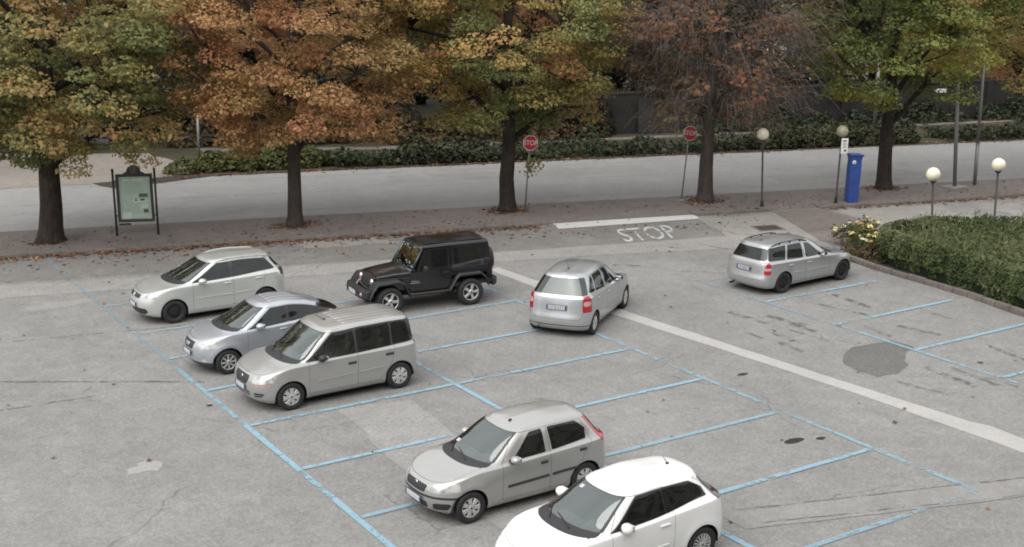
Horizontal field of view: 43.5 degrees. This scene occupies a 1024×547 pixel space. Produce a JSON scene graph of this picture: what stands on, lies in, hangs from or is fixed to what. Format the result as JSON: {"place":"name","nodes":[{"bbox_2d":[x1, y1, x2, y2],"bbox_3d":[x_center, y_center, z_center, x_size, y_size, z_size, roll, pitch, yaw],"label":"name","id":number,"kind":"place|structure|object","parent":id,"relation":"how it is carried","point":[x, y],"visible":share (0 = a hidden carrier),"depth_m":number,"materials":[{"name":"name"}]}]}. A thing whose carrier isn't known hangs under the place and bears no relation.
{"place":"outdoors","nodes":[
{"label":"outdoors","id":0,"kind":"place"},
{"bbox_2d":[0,153,186,188],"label":"gravel yard","id":1,"kind":"structure","parent":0,"point":[104,164],"depth_m":58.49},
{"bbox_2d":[0,204,544,253],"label":"sidewalk","id":2,"kind":"structure","parent":0,"point":[184,232],"depth_m":46.02,"materials":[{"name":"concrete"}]},
{"bbox_2d":[0,0,221,243],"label":"tree","id":3,"kind":"object","parent":2,"relation":"on","point":[53,118],"visible":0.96,"depth_m":41.22,"materials":[{"name":"green plant"}]},
{"bbox_2d":[111,165,159,235],"bbox_3d":[-13.124,-2.542,44.712,1.502,2.489,0.101,-2,14,-9],"label":"notice board","id":4,"kind":"object","parent":2,"relation":"on","point":[134,193],"visible":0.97,"depth_m":44.69,"materials":[{"name":"green glass"}]},
{"bbox_2d":[124,0,439,226],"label":"tree","id":5,"kind":"object","parent":2,"relation":"on","point":[227,101],"visible":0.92,"depth_m":43.34,"materials":[{"name":"orange plant"}]},
{"bbox_2d":[345,0,645,211],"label":"tree","id":6,"kind":"object","parent":2,"relation":"on","point":[578,21],"visible":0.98,"depth_m":46.46,"materials":[{"name":"green plant"}]},
{"bbox_2d":[523,135,537,209],"bbox_3d":[0.668,-3.837,49.061,0.615,2.959,0.260,-5,15,-18],"label":"stop sign","id":7,"kind":"object","parent":2,"relation":"on","point":[530,142],"visible":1,"depth_m":48.71,"materials":[{"name":"metal"}]},
{"bbox_2d":[519,157,544,177],"bbox_3d":[0.747,-4.054,48.955,0.999,0.843,0.589,-1,14,-4],"label":"leaf sprig","id":8,"kind":"object","parent":7,"relation":"attached to","point":[538,161],"visible":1,"depth_m":48.90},
{"bbox_2d":[0,3,1023,546],"bbox_3d":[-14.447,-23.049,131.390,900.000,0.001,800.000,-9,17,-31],"label":"ground","id":9,"kind":"structure","parent":0,"point":[220,477],"depth_m":28.16,"materials":[{"name":"asphalt"}]},
{"bbox_2d":[22,298,95,310],"bbox_3d":[-12.813,0.873,36.441,1.993,0.001,0.855,-9,17,-31],"label":"asphalt patch","id":10,"kind":"object","parent":9,"relation":"on","point":[44,306],"visible":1,"depth_m":36.41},
{"bbox_2d":[126,461,162,475],"bbox_3d":[-7.120,3.786,24.883,0.614,0.001,0.887,6,15,22],"label":"spill","id":11,"kind":"object","parent":9,"relation":"on","point":[149,465],"visible":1,"depth_m":24.94,"materials":[{"name":"grey"}]},
{"bbox_2d":[130,246,285,322],"bbox_3d":[-8.461,0.238,35.722,4.254,1.590,2.046,-9,16,-31],"label":"parked car","id":12,"kind":"object","parent":9,"relation":"on","point":[216,279],"visible":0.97,"depth_m":35.13,"materials":[{"name":"silver paint"}]},
{"bbox_2d":[175,367,248,425],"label":"parking line","id":13,"kind":"object","parent":9,"relation":"on","point":[198,385],"visible":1,"depth_m":29.01,"materials":[{"name":"blue paint"}]},
{"bbox_2d":[183,292,337,373],"bbox_3d":[-6.114,1.319,31.521,3.874,1.546,1.919,-9,17,-31],"label":"parked car","id":14,"kind":"object","parent":9,"relation":"on","point":[224,343],"visible":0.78,"depth_m":30.79,"materials":[{"name":"silver paint"}]},
{"bbox_2d":[0,221,547,257],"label":"kerb","id":15,"kind":"structure","parent":9,"relation":"on","point":[109,249],"depth_m":44.25,"materials":[{"name":"concrete"}]},
{"bbox_2d":[244,425,395,546],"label":"parking line","id":16,"kind":"object","parent":9,"relation":"on","point":[344,507],"visible":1,"depth_m":23.68,"materials":[{"name":"blue paint"}]},
{"bbox_2d":[234,304,415,409],"bbox_3d":[-4.260,1.770,29.230,4.130,1.792,2.159,-9,17,-32],"label":"parked car","id":17,"kind":"object","parent":9,"relation":"on","point":[347,348],"visible":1,"depth_m":28.82,"materials":[{"name":"silver paint"}]},
{"bbox_2d":[250,384,452,425],"bbox_3d":[-3.453,2.884,28.404,4.920,0.001,0.135,-9,17,-31],"label":"parking line","id":18,"kind":"object","parent":9,"relation":"on","point":[352,404],"visible":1,"depth_m":28.42,"materials":[{"name":"blue paint"}]},
{"bbox_2d":[0,219,723,282],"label":"asphalt patch","id":19,"kind":"object","parent":9,"relation":"on","point":[86,267],"visible":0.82,"depth_m":42.96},
{"bbox_2d":[287,237,400,247],"bbox_3d":[-5.798,-1.076,44.159,3.889,0.001,1.361,-3,15,-13],"label":"asphalt patch","id":20,"kind":"object","parent":19,"relation":"on","point":[338,242],"visible":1,"depth_m":44.12,"materials":[{"name":"asphalt"}]},
{"bbox_2d":[554,215,698,228],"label":"stop line","id":21,"kind":"object","parent":19,"relation":"on","point":[613,222],"visible":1,"depth_m":47.50,"materials":[{"name":"white paint"}]},
{"bbox_2d":[617,225,672,241],"bbox_3d":[4.792,-1.430,45.547,2.527,0.003,2.009,-5,15,-20],"label":"stop lettering","id":22,"kind":"object","parent":19,"relation":"on","point":[645,229],"visible":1,"depth_m":45.82,"materials":[{"name":"white paint"}]},
{"bbox_2d":[360,502,418,517],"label":"parking line","id":23,"kind":"object","parent":9,"relation":"on","point":[385,510],"visible":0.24,"depth_m":23.00,"materials":[{"name":"blue paint"}]},
{"bbox_2d":[0,237,819,297],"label":"asphalt band","id":24,"kind":"object","parent":9,"relation":"on","point":[68,287],"visible":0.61,"depth_m":41.57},
{"bbox_2d":[346,231,496,310],"bbox_3d":[-2.562,-0.069,36.430,4.194,1.840,1.990,-7,16,-25],"label":"off road car","id":25,"kind":"object","parent":9,"relation":"on","point":[461,263],"visible":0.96,"depth_m":35.94,"materials":[{"name":"black paint"}]},
{"bbox_2d":[337,400,548,528],"bbox_3d":[-0.381,4.008,24.000,1.987,0.001,10.842,-9,17,-31],"label":"asphalt patch","id":26,"kind":"object","parent":9,"relation":"on","point":[386,425],"visible":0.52,"depth_m":26.75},
{"bbox_2d":[302,432,460,468],"bbox_3d":[-1.979,3.454,26.141,4.922,0.001,0.134,-9,17,-31],"label":"parking line","id":27,"kind":"object","parent":26,"relation":"on","point":[367,453],"visible":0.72,"depth_m":25.65,"materials":[{"name":"blue paint"}]},
{"bbox_2d":[408,300,513,318],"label":"parking line","id":28,"kind":"object","parent":9,"relation":"on","point":[457,310],"visible":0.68,"depth_m":35.76,"materials":[{"name":"blue paint"}]},
{"bbox_2d":[419,327,547,351],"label":"parking line","id":29,"kind":"object","parent":9,"relation":"on","point":[487,338],"visible":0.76,"depth_m":33.18,"materials":[{"name":"blue paint"}]},
{"bbox_2d":[405,400,604,523],"bbox_3d":[-0.129,3.337,23.634,3.882,1.488,1.924,-9,17,-32],"label":"parked car","id":30,"kind":"object","parent":9,"relation":"on","point":[501,456],"visible":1,"depth_m":23.12,"materials":[{"name":"silver paint"}]},
{"bbox_2d":[0,121,1023,522],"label":"fallen leaves","id":31,"kind":"object","parent":9,"relation":"on","point":[282,225],"visible":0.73,"depth_m":46.07,"materials":[{"name":"brown plant"}]},
{"bbox_2d":[457,349,629,383],"bbox_3d":[0.850,2.219,31.041,4.980,0.001,0.134,-9,17,-31],"label":"parking line","id":32,"kind":"object","parent":9,"relation":"on","point":[549,364],"visible":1,"depth_m":31.14,"materials":[{"name":"blue paint"}]},
{"bbox_2d":[529,259,628,333],"bbox_3d":[1.914,0.270,35.004,2.029,1.880,4.381,6,15,21],"label":"parked car","id":33,"kind":"object","parent":9,"relation":"on","point":[587,295],"visible":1,"depth_m":33.65,"materials":[{"name":"silver paint"}]},
{"bbox_2d":[453,383,753,546],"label":"parking line","id":34,"kind":"object","parent":9,"relation":"on","point":[739,541],"visible":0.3,"depth_m":28.18,"materials":[{"name":"blue paint"}]},
{"bbox_2d":[494,456,722,546],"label":"parked car","id":35,"kind":"object","parent":9,"relation":"on","point":[657,501],"visible":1,"depth_m":20.62,"materials":[{"name":"white paint"}]},
{"bbox_2d":[575,378,701,407],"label":"parking line","id":36,"kind":"object","parent":9,"relation":"on","point":[639,392],"visible":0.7,"depth_m":29.13,"materials":[{"name":"blue paint"}]},
{"bbox_2d":[595,332,772,407],"bbox_3d":[3.909,2.230,31.014,0.135,0.001,7.200,-9,17,-31],"label":"parking line","id":37,"kind":"object","parent":9,"relation":"on","point":[690,372],"visible":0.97,"depth_m":30.45,"materials":[{"name":"blue paint"}]},
{"bbox_2d":[605,411,777,456],"bbox_3d":[3.716,3.326,26.650,4.986,0.001,0.136,-9,17,-31],"label":"parking line","id":38,"kind":"object","parent":9,"relation":"on","point":[680,436],"visible":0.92,"depth_m":26.60,"materials":[{"name":"blue paint"}]},
{"bbox_2d":[694,208,771,215],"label":"kerb","id":39,"kind":"structure","parent":9,"relation":"on","point":[732,212],"depth_m":48.95,"materials":[{"name":"concrete"}]},
{"bbox_2d":[492,267,1023,452],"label":"asphalt band","id":40,"kind":"object","parent":9,"relation":"on","point":[998,436],"visible":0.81,"depth_m":29.71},
{"bbox_2d":[727,232,850,292],"bbox_3d":[8.473,-0.490,38.816,4.381,1.491,1.948,-10,17,-35],"label":"parked car","id":41,"kind":"object","parent":9,"relation":"on","point":[779,262],"visible":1,"depth_m":37.80,"materials":[{"name":"silver paint"}]},
{"bbox_2d":[718,448,870,493],"bbox_3d":[5.092,3.859,24.534,4.981,0.001,0.136,-9,17,-31],"label":"parking line","id":42,"kind":"object","parent":9,"relation":"on","point":[792,471],"visible":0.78,"depth_m":24.81,"materials":[{"name":"blue paint"}]},
{"bbox_2d":[766,281,875,301],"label":"parking line","id":43,"kind":"object","parent":9,"relation":"on","point":[822,291],"visible":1,"depth_m":37.97,"materials":[{"name":"blue paint"}]},
{"bbox_2d":[722,477,1023,528],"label":"asphalt patch","id":44,"kind":"object","parent":9,"relation":"on","point":[990,490],"visible":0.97,"depth_m":23.31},
{"bbox_2d":[843,340,912,376],"bbox_3d":[9.024,2.062,31.722,1.578,0.001,3.160,5,15,21],"label":"asphalt patch","id":45,"kind":"object","parent":9,"relation":"on","point":[880,359],"visible":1,"depth_m":31.60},
{"bbox_2d":[781,409,977,490],"bbox_3d":[7.257,3.513,25.925,0.136,0.001,5.250,-9,17,-32],"label":"parking line","id":46,"kind":"object","parent":9,"relation":"on","point":[890,455],"visible":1,"depth_m":25.71,"materials":[{"name":"blue paint"}]},
{"bbox_2d":[804,492,971,546],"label":"parking line","id":47,"kind":"object","parent":9,"relation":"on","point":[861,529],"visible":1,"depth_m":22.20,"materials":[{"name":"blue paint"}]},
{"bbox_2d":[837,300,952,324],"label":"parking line","id":48,"kind":"object","parent":9,"relation":"on","point":[905,309],"visible":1,"depth_m":35.86,"materials":[{"name":"blue paint"}]},
{"bbox_2d":[819,193,1023,207],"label":"kerb","id":49,"kind":"structure","parent":9,"relation":"on","point":[917,201],"depth_m":51.13,"materials":[{"name":"concrete"}]},
{"bbox_2d":[831,247,1023,316],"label":"kerb","id":50,"kind":"structure","parent":9,"relation":"on","point":[1007,307],"depth_m":37.98,"materials":[{"name":"concrete"}]},
{"bbox_2d":[836,325,1018,382],"bbox_3d":[11.143,2.312,30.688,0.122,0.001,9.101,-9,17,-31],"label":"parking line","id":51,"kind":"object","parent":9,"relation":"on","point":[923,353],"visible":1,"depth_m":32.12,"materials":[{"name":"blue paint"}]},
{"bbox_2d":[840,246,1022,308],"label":"planting bed","id":52,"kind":"object","parent":9,"relation":"on","point":[885,264],"visible":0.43,"depth_m":41.12,"materials":[{"name":"concrete"}]},
{"bbox_2d":[830,214,892,258],"bbox_3d":[11.762,-1.239,42.733,2.023,1.004,3.102,-4,15,-17],"label":"rose bush","id":53,"kind":"object","parent":52,"relation":"on","point":[865,234],"visible":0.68,"depth_m":42.87,"materials":[{"name":"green plant"}]},
{"bbox_2d":[841,243,885,260],"bbox_3d":[11.489,-0.790,41.871,1.642,0.590,0.969,12,18,38],"label":"shrub","id":54,"kind":"object","parent":52,"relation":"on","point":[854,249],"visible":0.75,"depth_m":41.80,"materials":[{"name":"brown plant"}]},
{"bbox_2d":[926,167,940,217],"bbox_3d":[14.098,-2.255,43.214,0.476,2.671,0.476,-9,17,-31],"label":"street lamp","id":55,"kind":"object","parent":52,"relation":"on","point":[933,174],"visible":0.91,"depth_m":42.84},
{"bbox_2d":[878,209,1023,308],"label":"hedge","id":56,"kind":"object","parent":52,"relation":"on","point":[984,257],"visible":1,"depth_m":38.76,"materials":[{"name":"green plant"}]},
{"bbox_2d":[915,323,1023,349],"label":"parking line","id":57,"kind":"object","parent":9,"relation":"on","point":[958,339],"visible":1,"depth_m":33.35,"materials":[{"name":"blue paint"}]},
{"bbox_2d":[991,158,1005,218],"bbox_3d":[16.826,-2.658,44.646,0.476,2.750,0.476,-9,17,-31],"label":"street lamp","id":58,"kind":"object","parent":9,"relation":"on","point":[998,165],"visible":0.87,"depth_m":44.28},
{"bbox_2d":[0,140,1023,231],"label":"road","id":59,"kind":"structure","parent":0,"point":[348,191],"depth_m":55.06,"materials":[{"name":"asphalt"}]},
{"bbox_2d":[63,202,287,219],"bbox_3d":[-13.099,-2.414,49.469,9.012,0.001,1.597,-4,15,-15],"label":"asphalt patch","id":60,"kind":"object","parent":59,"relation":"on","point":[176,210],"visible":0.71,"depth_m":49.54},
{"bbox_2d":[386,165,652,182],"bbox_3d":[0.417,-4.503,57.760,12.065,0.001,1.906,-4,15,-15],"label":"asphalt patch","id":61,"kind":"object","parent":59,"relation":"on","point":[496,174],"visible":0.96,"depth_m":57.75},
{"bbox_2d":[767,169,920,180],"bbox_3d":[14.879,-4.408,57.382,7.098,0.001,1.504,-4,15,-15],"label":"asphalt patch","id":62,"kind":"object","parent":59,"relation":"on","point":[832,175],"visible":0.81,"depth_m":57.24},
{"bbox_2d":[0,3,1023,173],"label":"park ground","id":63,"kind":"structure","parent":0,"point":[424,111],"depth_m":67.75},
{"bbox_2d":[0,0,129,123],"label":"tree","id":64,"kind":"object","parent":63,"relation":"on","point":[33,27],"visible":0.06,"depth_m":64.58,"materials":[{"name":"green plant"}]},
{"bbox_2d":[58,119,109,144],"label":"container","id":65,"kind":"object","parent":63,"relation":"on","point":[103,140],"visible":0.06,"depth_m":66.01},
{"bbox_2d":[0,95,210,143],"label":"shrubbery","id":66,"kind":"object","parent":63,"relation":"on","point":[158,130],"visible":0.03,"depth_m":67.95,"materials":[{"name":"green plant"}]},
{"bbox_2d":[1,134,231,152],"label":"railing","id":67,"kind":"object","parent":63,"relation":"on","point":[201,140],"visible":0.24,"depth_m":65.07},
{"bbox_2d":[31,0,250,137],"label":"tree","id":68,"kind":"object","parent":63,"relation":"on","point":[151,77],"visible":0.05,"depth_m":65.92,"materials":[{"name":"green plant"}]},
{"bbox_2d":[196,114,199,155],"bbox_3d":[-15.176,-6.667,62.082,0.156,2.102,0.116,-9,17,-31],"label":"post","id":69,"kind":"object","parent":63,"relation":"on","point":[198,137],"visible":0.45,"depth_m":62.05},
{"bbox_2d":[162,145,351,175],"bbox_3d":[-11.579,-5.400,59.048,8.909,1.259,2.231,-4,15,-16],"label":"shrub","id":70,"kind":"object","parent":63,"relation":"on","point":[207,160],"visible":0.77,"depth_m":58.37,"materials":[{"name":"green plant"}]},
{"bbox_2d":[153,0,366,125],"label":"tree","id":71,"kind":"object","parent":63,"relation":"on","point":[257,59],"visible":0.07,"depth_m":65.85,"materials":[{"name":"orange plant"}]},
{"bbox_2d":[271,0,472,128],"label":"tree","id":72,"kind":"object","parent":63,"relation":"on","point":[416,95],"visible":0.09,"depth_m":67.73,"materials":[{"name":"orange plant"}]},
{"bbox_2d":[166,83,616,148],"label":"shrubbery","id":73,"kind":"object","parent":63,"relation":"on","point":[420,127],"visible":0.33,"depth_m":66.97,"materials":[{"name":"green plant"}]},
{"bbox_2d":[350,17,502,104],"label":"tree","id":74,"kind":"object","parent":63,"relation":"on","point":[422,102],"visible":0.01,"depth_m":83.50,"materials":[{"name":"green plant"}]},
{"bbox_2d":[378,0,556,124],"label":"tree","id":75,"kind":"object","parent":63,"relation":"on","point":[520,14],"visible":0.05,"depth_m":68.29,"materials":[{"name":"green plant"}]},
{"bbox_2d":[479,0,667,117],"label":"tree","id":76,"kind":"object","parent":63,"relation":"on","point":[618,84],"visible":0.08,"depth_m":71.61,"materials":[{"name":"green plant"}]},
{"bbox_2d":[638,98,679,133],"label":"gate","id":77,"kind":"structure","parent":63,"relation":"on","point":[643,120],"depth_m":69.95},
{"bbox_2d":[595,0,781,91],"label":"tree","id":78,"kind":"object","parent":63,"relation":"on","point":[698,25],"visible":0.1,"depth_m":71.85,"materials":[{"name":"brown plant"}]},
{"bbox_2d":[557,78,1023,136],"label":"boundary wall","id":79,"kind":"structure","parent":63,"relation":"on","point":[993,93],"depth_m":73.29,"materials":[{"name":"stone"}]},
{"bbox_2d":[575,87,1023,138],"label":"hedge","id":80,"kind":"object","parent":63,"relation":"on","point":[1004,111],"visible":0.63,"depth_m":73.48,"materials":[{"name":"green plant"}]},
{"bbox_2d":[725,0,900,90],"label":"tree","id":81,"kind":"object","parent":63,"relation":"on","point":[861,24],"visible":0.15,"depth_m":74.12,"materials":[{"name":"green plant"}]},
{"bbox_2d":[794,4,934,82],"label":"tree","id":82,"kind":"object","parent":63,"relation":"on","point":[872,75],"depth_m":91.20,"materials":[{"name":"green plant"}]},
{"bbox_2d":[765,3,1023,79],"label":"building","id":83,"kind":"structure","parent":63,"relation":"on","point":[848,61],"depth_m":99.57,"materials":[{"name":"concrete"}]},
{"bbox_2d":[870,1,1023,82],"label":"tree","id":84,"kind":"object","parent":63,"relation":"on","point":[943,50],"visible":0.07,"depth_m":76.72,"materials":[{"name":"green plant"}]},
{"bbox_2d":[978,0,1023,78],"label":"tree","id":85,"kind":"object","parent":63,"relation":"on","point":[1007,27],"visible":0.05,"depth_m":81.59,"materials":[{"name":"green plant"}]},
{"bbox_2d":[1013,106,1023,127],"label":"hedge","id":86,"kind":"object","parent":63,"relation":"on","point":[1020,117],"visible":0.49,"depth_m":70.64,"materials":[{"name":"green plant"}]},
{"bbox_2d":[93,137,1023,187],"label":"road verge","id":87,"kind":"structure","parent":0,"point":[159,179],"depth_m":60.38,"materials":[{"name":"concrete"}]},
{"bbox_2d":[354,156,401,164],"bbox_3d":[-6.244,-5.333,60.181,2.326,0.430,1.161,-3,15,-13],"label":"shrub","id":88,"kind":"object","parent":87,"relation":"on","point":[364,161],"visible":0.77,"depth_m":59.82,"materials":[{"name":"green plant"}]},
{"bbox_2d":[395,134,499,164],"bbox_3d":[-3.065,-6.005,61.050,5.183,1.432,2.349,-3,14,-13],"label":"shrub","id":89,"kind":"object","parent":87,"relation":"on","point":[420,143],"visible":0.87,"depth_m":60.52,"materials":[{"name":"green plant"}]},
{"bbox_2d":[321,120,1023,167],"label":"ground cover","id":90,"kind":"object","parent":87,"relation":"on","point":[585,146],"visible":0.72,"depth_m":63.11,"materials":[{"name":"green plant"}]},
{"bbox_2d":[748,117,921,150],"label":"hedge","id":91,"kind":"object","parent":87,"relation":"on","point":[903,123],"visible":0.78,"depth_m":65.47,"materials":[{"name":"green plant"}]},
{"bbox_2d":[195,120,1012,151],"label":"path","id":92,"kind":"structure","parent":0,"point":[395,147],"depth_m":68.40,"materials":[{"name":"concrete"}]},
{"bbox_2d":[523,197,692,223],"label":"sidewalk","id":93,"kind":"structure","parent":0,"point":[623,209],"depth_m":49.25,"materials":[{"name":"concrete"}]},
{"bbox_2d":[663,193,766,214],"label":"sidewalk","id":94,"kind":"structure","parent":0,"point":[733,202],"depth_m":50.36,"materials":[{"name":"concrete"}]},
{"bbox_2d":[678,125,696,200],"bbox_3d":[6.981,-4.395,51.061,0.801,2.989,0.288,-9,17,-31],"label":"stop sign","id":95,"kind":"object","parent":94,"relation":"on","point":[692,135],"visible":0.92,"depth_m":50.89,"materials":[{"name":"metal"}]},
{"bbox_2d":[567,0,900,202],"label":"tree","id":96,"kind":"object","parent":94,"relation":"on","point":[672,72],"visible":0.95,"depth_m":47.92,"materials":[{"name":"brown plant"}]},
{"bbox_2d":[757,128,768,206],"bbox_3d":[9.644,-4.099,49.629,0.476,3.070,0.476,-9,17,-31],"label":"street lamp","id":97,"kind":"object","parent":94,"relation":"on","point":[764,134],"visible":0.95,"depth_m":49.40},
{"bbox_2d":[699,213,817,239],"bbox_3d":[8.936,-1.780,46.954,4.393,0.001,4.510,2,14,8],"label":"concrete apron","id":98,"kind":"object","parent":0,"point":[741,228],"visible":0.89,"depth_m":47.01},
{"bbox_2d":[750,225,785,230],"bbox_3d":[9.259,-1.651,46.396,1.000,0.017,0.850,-4,15,-15],"label":"drain cover","id":99,"kind":"object","parent":98,"relation":"on","point":[767,227],"visible":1,"depth_m":46.42,"materials":[{"name":"metal"}]},
{"bbox_2d":[738,191,817,209],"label":"sidewalk","id":100,"kind":"structure","parent":0,"point":[771,197],"depth_m":51.17,"materials":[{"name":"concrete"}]},
{"bbox_2d":[774,208,881,245],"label":"path","id":101,"kind":"structure","parent":0,"point":[817,223],"depth_m":47.52,"materials":[{"name":"concrete"}]},
{"bbox_2d":[784,178,1023,207],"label":"sidewalk","id":102,"kind":"structure","parent":0,"point":[866,196],"depth_m":52.86,"materials":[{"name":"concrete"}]},
{"bbox_2d":[833,125,848,203],"bbox_3d":[12.882,-4.287,50.376,0.498,3.071,0.476,-9,17,-31],"label":"street lamp","id":103,"kind":"object","parent":102,"relation":"on","point":[842,131],"visible":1,"depth_m":50.09,"materials":[{"name":"beige"}]},
{"bbox_2d":[840,138,848,153],"bbox_3d":[12.964,-4.969,50.025,0.288,0.607,0.023,-2,14,-6],"label":"sign","id":104,"kind":"object","parent":103,"relation":"attached to","point":[844,145],"visible":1,"depth_m":50.02,"materials":[{"name":"white"}]},
{"bbox_2d":[840,153,863,203],"bbox_3d":[13.415,-3.731,50.595,0.750,2.000,0.620,-2,14,-8],"label":"ticket machine","id":105,"kind":"object","parent":102,"relation":"on","point":[853,176],"visible":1,"depth_m":50.43,"materials":[{"name":"metal"}]},
{"bbox_2d":[779,0,1023,189],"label":"tree","id":106,"kind":"object","parent":102,"relation":"on","point":[956,24],"visible":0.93,"depth_m":50.69,"materials":[{"name":"green plant"}]},
{"bbox_2d":[941,80,967,188],"bbox_3d":[18.530,-5.823,53.476,1.152,4.554,0.680,-9,17,-31],"label":"post","id":107,"kind":"object","parent":102,"relation":"on","point":[954,185],"visible":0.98,"depth_m":53.46,"materials":[{"name":"metal"}]},
{"bbox_2d":[973,66,984,184],"bbox_3d":[19.494,-6.340,53.484,0.184,5.554,1.120,5,15,20],"label":"post","id":108,"kind":"object","parent":102,"relation":"on","point":[977,142],"visible":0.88,"depth_m":53.63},
{"bbox_2d":[968,0,1023,95],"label":"tree","id":109,"kind":"object","parent":102,"relation":"on","point":[1016,57],"visible":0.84,"depth_m":54.25,"materials":[{"name":"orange plant"}]},
{"bbox_2d":[833,204,1011,226],"bbox_3d":[15.522,-2.194,48.604,5.571,0.001,3.674,-4,15,-14],"label":"concrete pad","id":110,"kind":"object","parent":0,"point":[885,215],"visible":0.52,"depth_m":49.17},
{"bbox_2d":[968,201,1023,216],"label":"concrete pad","id":111,"kind":"object","parent":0,"point":[1014,208],"visible":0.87,"depth_m":50.33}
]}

